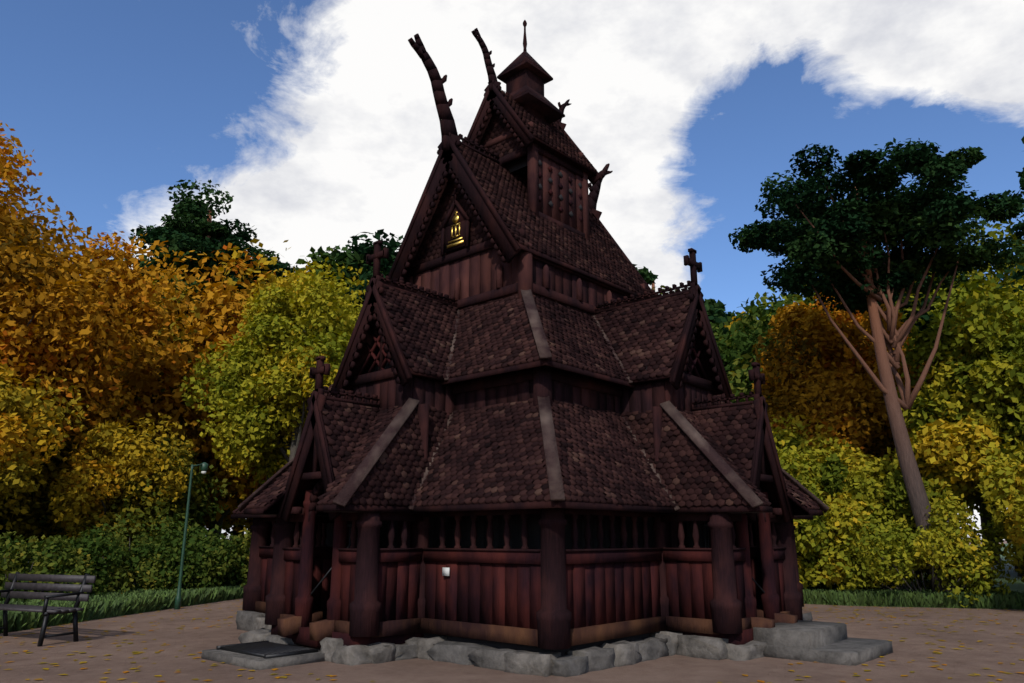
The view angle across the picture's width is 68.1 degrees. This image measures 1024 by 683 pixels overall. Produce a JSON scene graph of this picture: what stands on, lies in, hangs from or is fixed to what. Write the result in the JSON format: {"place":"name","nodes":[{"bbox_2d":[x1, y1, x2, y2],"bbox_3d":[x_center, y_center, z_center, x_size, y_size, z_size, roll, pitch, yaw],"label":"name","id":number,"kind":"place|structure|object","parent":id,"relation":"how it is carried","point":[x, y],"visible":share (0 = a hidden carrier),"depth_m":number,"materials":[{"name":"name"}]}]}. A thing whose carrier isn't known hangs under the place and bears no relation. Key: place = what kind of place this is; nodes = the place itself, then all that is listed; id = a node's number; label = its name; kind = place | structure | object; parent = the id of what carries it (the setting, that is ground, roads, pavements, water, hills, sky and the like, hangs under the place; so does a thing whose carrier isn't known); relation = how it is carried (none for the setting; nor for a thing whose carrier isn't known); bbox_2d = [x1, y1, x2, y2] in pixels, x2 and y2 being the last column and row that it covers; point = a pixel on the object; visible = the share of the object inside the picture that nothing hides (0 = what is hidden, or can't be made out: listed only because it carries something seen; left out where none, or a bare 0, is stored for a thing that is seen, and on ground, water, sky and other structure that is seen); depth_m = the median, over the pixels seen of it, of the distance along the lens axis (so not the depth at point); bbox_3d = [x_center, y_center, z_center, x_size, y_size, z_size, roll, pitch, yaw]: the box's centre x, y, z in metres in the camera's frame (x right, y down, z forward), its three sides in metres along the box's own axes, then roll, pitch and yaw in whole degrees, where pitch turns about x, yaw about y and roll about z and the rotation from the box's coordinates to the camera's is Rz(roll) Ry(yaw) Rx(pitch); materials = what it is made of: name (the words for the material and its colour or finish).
{"place":"outdoors","nodes":[
{"label":"outdoors","id":0,"kind":"place"},
{"bbox_2d":[0,540,1023,682],"bbox_3d":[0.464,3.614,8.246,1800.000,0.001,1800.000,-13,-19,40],"label":"ground","id":1,"kind":"structure","parent":0,"point":[177,632],"depth_m":9.07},
{"bbox_2d":[0,121,77,325],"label":"maple tree","id":2,"kind":"object","parent":1,"relation":"on","point":[9,174],"visible":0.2,"depth_m":22.03,"materials":[{"name":"orange plant"}]},
{"bbox_2d":[0,363,88,529],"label":"tree","id":3,"kind":"object","parent":1,"relation":"on","point":[16,404],"visible":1,"depth_m":17.69,"materials":[{"name":"yellow plant"}]},
{"bbox_2d":[0,572,95,645],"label":"park bench","id":4,"kind":"object","parent":1,"relation":"on","point":[77,595],"visible":1,"depth_m":11.10,"materials":[{"name":"grey wood"}]},
{"bbox_2d":[0,420,95,559],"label":"tree","id":5,"kind":"object","parent":1,"relation":"on","point":[27,525],"visible":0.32,"depth_m":22.39,"materials":[{"name":"yellow plant"}]},
{"bbox_2d":[0,531,113,602],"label":"shrub","id":6,"kind":"object","parent":1,"relation":"on","point":[62,557],"visible":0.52,"depth_m":15.61,"materials":[{"name":"green plant"}]},
{"bbox_2d":[0,197,198,455],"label":"maple tree","id":7,"kind":"object","parent":1,"relation":"on","point":[66,337],"visible":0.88,"depth_m":20.84,"materials":[{"name":"orange plant"}]},
{"bbox_2d":[0,579,244,632],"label":"grass","id":8,"kind":"structure","parent":1,"relation":"on","point":[109,604],"depth_m":14.72,"materials":[{"name":"green plant"}]},
{"bbox_2d":[47,413,204,571],"bbox_3d":[-10.762,4.569,21.404,3.985,5.080,5.020,8,-17,-28],"label":"green tree","id":9,"kind":"object","parent":1,"relation":"on","point":[103,488],"visible":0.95,"depth_m":20.42,"materials":[{"name":"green plant"}]},
{"bbox_2d":[50,511,209,593],"bbox_3d":[-9.266,5.247,18.326,3.680,2.313,3.786,-13,-19,40],"label":"shrub","id":10,"kind":"object","parent":1,"relation":"on","point":[110,558],"visible":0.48,"depth_m":17.74,"materials":[{"name":"green plant"}]},
{"bbox_2d":[32,419,231,576],"bbox_3d":[-11.771,5.035,23.815,5.997,5.349,5.558,-13,-19,40],"label":"tree","id":11,"kind":"object","parent":1,"relation":"on","point":[198,512],"visible":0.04,"depth_m":24.35,"materials":[{"name":"yellow plant"}]},
{"bbox_2d":[67,243,275,532],"bbox_3d":[-12.184,2.785,30.576,12.818,13.116,10.930,-13,-19,40],"label":"tree","id":12,"kind":"object","parent":1,"relation":"on","point":[173,406],"visible":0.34,"depth_m":27.28,"materials":[{"name":"yellow plant"}]},
{"bbox_2d":[123,523,248,591],"bbox_3d":[-8.182,5.465,18.887,3.163,1.912,2.886,-13,-19,40],"label":"shrub","id":13,"kind":"object","parent":1,"relation":"on","point":[216,560],"visible":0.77,"depth_m":18.19,"materials":[{"name":"green plant"}]},
{"bbox_2d":[174,462,208,609],"bbox_3d":[-6.878,4.133,16.289,0.162,3.080,0.480,-6,-16,23],"label":"lamp post","id":14,"kind":"object","parent":1,"relation":"on","point":[203,468],"visible":0.97,"depth_m":16.10,"materials":[{"name":"green metal"}]},
{"bbox_2d":[100,179,295,339],"bbox_3d":[-13.796,1.310,32.147,7.866,16.764,8.346,-6,-16,21],"label":"tree","id":15,"kind":"object","parent":1,"relation":"on","point":[190,224],"visible":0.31,"depth_m":31.77,"materials":[{"name":"green plant"}]},
{"bbox_2d":[82,238,316,538],"bbox_3d":[-12.020,2.733,30.930,13.052,13.460,10.520,-13,-19,40],"label":"tree","id":16,"kind":"object","parent":1,"relation":"on","point":[270,278],"visible":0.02,"depth_m":28.88,"materials":[{"name":"orange plant"}]},
{"bbox_2d":[204,518,250,545],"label":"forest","id":17,"kind":"object","parent":1,"relation":"on","point":[228,531],"depth_m":36.82,"materials":[{"name":"green plant"}]},
{"bbox_2d":[203,513,252,559],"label":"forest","id":18,"kind":"object","parent":1,"relation":"on","point":[234,527],"depth_m":36.93,"materials":[{"name":"green plant"}]},
{"bbox_2d":[224,527,250,586],"bbox_3d":[-6.288,5.926,20.579,3.622,2.255,3.672,-13,-19,40],"label":"shrub","id":19,"kind":"object","parent":1,"relation":"on","point":[244,574],"visible":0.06,"depth_m":19.37,"materials":[{"name":"green plant"}]},
{"bbox_2d":[179,257,368,484],"bbox_3d":[-6.693,2.617,24.187,7.095,10.384,6.781,-13,-19,40],"label":"lime tree","id":20,"kind":"object","parent":1,"relation":"on","point":[267,385],"visible":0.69,"depth_m":23.18,"materials":[{"name":"green plant"}]},
{"bbox_2d":[294,246,390,318],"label":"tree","id":21,"kind":"object","parent":1,"relation":"on","point":[319,258],"depth_m":40.05,"materials":[{"name":"green plant"}]},
{"bbox_2d":[290,229,403,318],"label":"tree","id":22,"kind":"object","parent":1,"relation":"on","point":[357,252],"visible":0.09,"depth_m":40.86,"materials":[{"name":"green plant"}]},
{"bbox_2d":[0,600,1023,682],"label":"fallen leaves","id":23,"kind":"object","parent":1,"relation":"on","point":[938,652],"visible":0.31,"depth_m":9.72,"materials":[{"name":"yellow plant"}]},
{"bbox_2d":[201,20,892,676],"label":"stave church","id":24,"kind":"structure","parent":1,"relation":"on","point":[533,440],"depth_m":10.30,"materials":[{"name":"brown wood"}]},
{"bbox_2d":[633,264,736,347],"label":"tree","id":25,"kind":"object","parent":1,"relation":"on","point":[714,310],"visible":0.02,"depth_m":41.71,"materials":[{"name":"green plant"}]},
{"bbox_2d":[651,285,730,340],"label":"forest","id":26,"kind":"object","parent":1,"relation":"on","point":[716,323],"depth_m":39.13,"materials":[{"name":"green plant"}]},
{"bbox_2d":[722,311,737,327],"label":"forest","id":27,"kind":"object","parent":1,"relation":"on","point":[725,314],"depth_m":60.19,"materials":[{"name":"green plant"}]},
{"bbox_2d":[724,311,744,332],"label":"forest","id":28,"kind":"object","parent":1,"relation":"on","point":[732,322],"depth_m":55.85,"materials":[{"name":"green plant"}]},
{"bbox_2d":[711,320,769,395],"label":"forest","id":29,"kind":"object","parent":1,"relation":"on","point":[723,356],"depth_m":32.86,"materials":[{"name":"green plant"}]},
{"bbox_2d":[712,286,822,410],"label":"tree","id":30,"kind":"object","parent":1,"relation":"on","point":[743,338],"visible":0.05,"depth_m":30.44,"materials":[{"name":"green plant"}]},
{"bbox_2d":[802,579,839,588],"bbox_3d":[6.052,5.355,19.209,3.766,2.470,3.553,-1,-15,3],"label":"shrub","id":31,"kind":"object","parent":1,"relation":"on","point":[820,585],"visible":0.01,"depth_m":17.92,"materials":[{"name":"green plant"}]},
{"bbox_2d":[770,411,878,518],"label":"lime tree","id":32,"kind":"object","parent":1,"relation":"on","point":[827,468],"visible":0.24,"depth_m":20.26,"materials":[{"name":"green plant"}]},
{"bbox_2d":[787,472,877,593],"bbox_3d":[6.654,4.617,18.009,3.245,3.245,3.185,0,-15,-1],"label":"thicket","id":33,"kind":"object","parent":1,"relation":"on","point":[816,537],"visible":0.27,"depth_m":17.05,"materials":[{"name":"green plant"}]},
{"bbox_2d":[745,272,935,328],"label":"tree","id":34,"kind":"object","parent":1,"relation":"on","point":[799,298],"depth_m":41.26,"materials":[{"name":"green plant"}]},
{"bbox_2d":[749,292,942,461],"bbox_3d":[10.838,2.918,23.700,6.602,9.434,6.795,-13,-19,40],"label":"orange tree","id":35,"kind":"object","parent":1,"relation":"on","point":[815,368],"visible":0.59,"depth_m":22.92,"materials":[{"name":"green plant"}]},
{"bbox_2d":[728,137,1023,591],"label":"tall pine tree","id":36,"kind":"object","parent":1,"relation":"on","point":[838,245],"visible":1,"depth_m":18.30,"materials":[{"name":"green plant"}]},
{"bbox_2d":[802,259,989,363],"bbox_3d":[17.926,3.114,35.255,10.709,14.885,10.374,-13,-19,40],"label":"dark pine tree","id":37,"kind":"object","parent":1,"relation":"on","point":[926,316],"visible":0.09,"depth_m":32.68,"materials":[{"name":"green plant"}]},
{"bbox_2d":[819,454,977,588],"bbox_3d":[9.432,4.689,19.094,4.094,3.667,3.844,-5,-15,18],"label":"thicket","id":38,"kind":"object","parent":1,"relation":"on","point":[875,485],"visible":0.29,"depth_m":18.34,"materials":[{"name":"green plant"}]},
{"bbox_2d":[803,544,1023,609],"bbox_3d":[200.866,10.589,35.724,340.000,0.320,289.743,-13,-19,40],"label":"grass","id":39,"kind":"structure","parent":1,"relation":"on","point":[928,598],"depth_m":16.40,"materials":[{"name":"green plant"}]},
{"bbox_2d":[833,493,1016,606],"bbox_3d":[9.184,4.782,17.282,3.780,2.542,4.105,-13,-19,40],"label":"shrub","id":40,"kind":"object","parent":1,"relation":"on","point":[969,567],"visible":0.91,"depth_m":16.45,"materials":[{"name":"green plant"}]},
{"bbox_2d":[881,215,1023,576],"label":"tree","id":41,"kind":"object","parent":1,"relation":"on","point":[979,284],"visible":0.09,"depth_m":30.22,"materials":[{"name":"green plant"}]},
{"bbox_2d":[882,278,1023,524],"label":"lime tree","id":42,"kind":"object","parent":1,"relation":"on","point":[977,369],"visible":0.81,"depth_m":18.35,"materials":[{"name":"green plant"}]},
{"bbox_2d":[980,277,1001,564],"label":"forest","id":43,"kind":"object","parent":1,"relation":"on","point":[983,520],"visible":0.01,"depth_m":43.43,"materials":[{"name":"green plant"}]},
{"bbox_2d":[965,308,1023,531],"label":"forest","id":44,"kind":"object","parent":1,"relation":"on","point":[980,515],"visible":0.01,"depth_m":27.71,"materials":[{"name":"green plant"}]},
{"bbox_2d":[975,438,1023,581],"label":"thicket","id":45,"kind":"object","parent":1,"relation":"on","point":[1009,483],"visible":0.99,"depth_m":15.96,"materials":[{"name":"yellow plant"}]},
{"bbox_2d":[996,136,1023,306],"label":"dark pine tree","id":46,"kind":"object","parent":1,"relation":"on","point":[1019,226],"visible":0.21,"depth_m":29.27,"materials":[{"name":"green plant"}]},
{"bbox_2d":[0,0,1023,539],"label":"sky","id":47,"kind":"structure","parent":0,"point":[320,121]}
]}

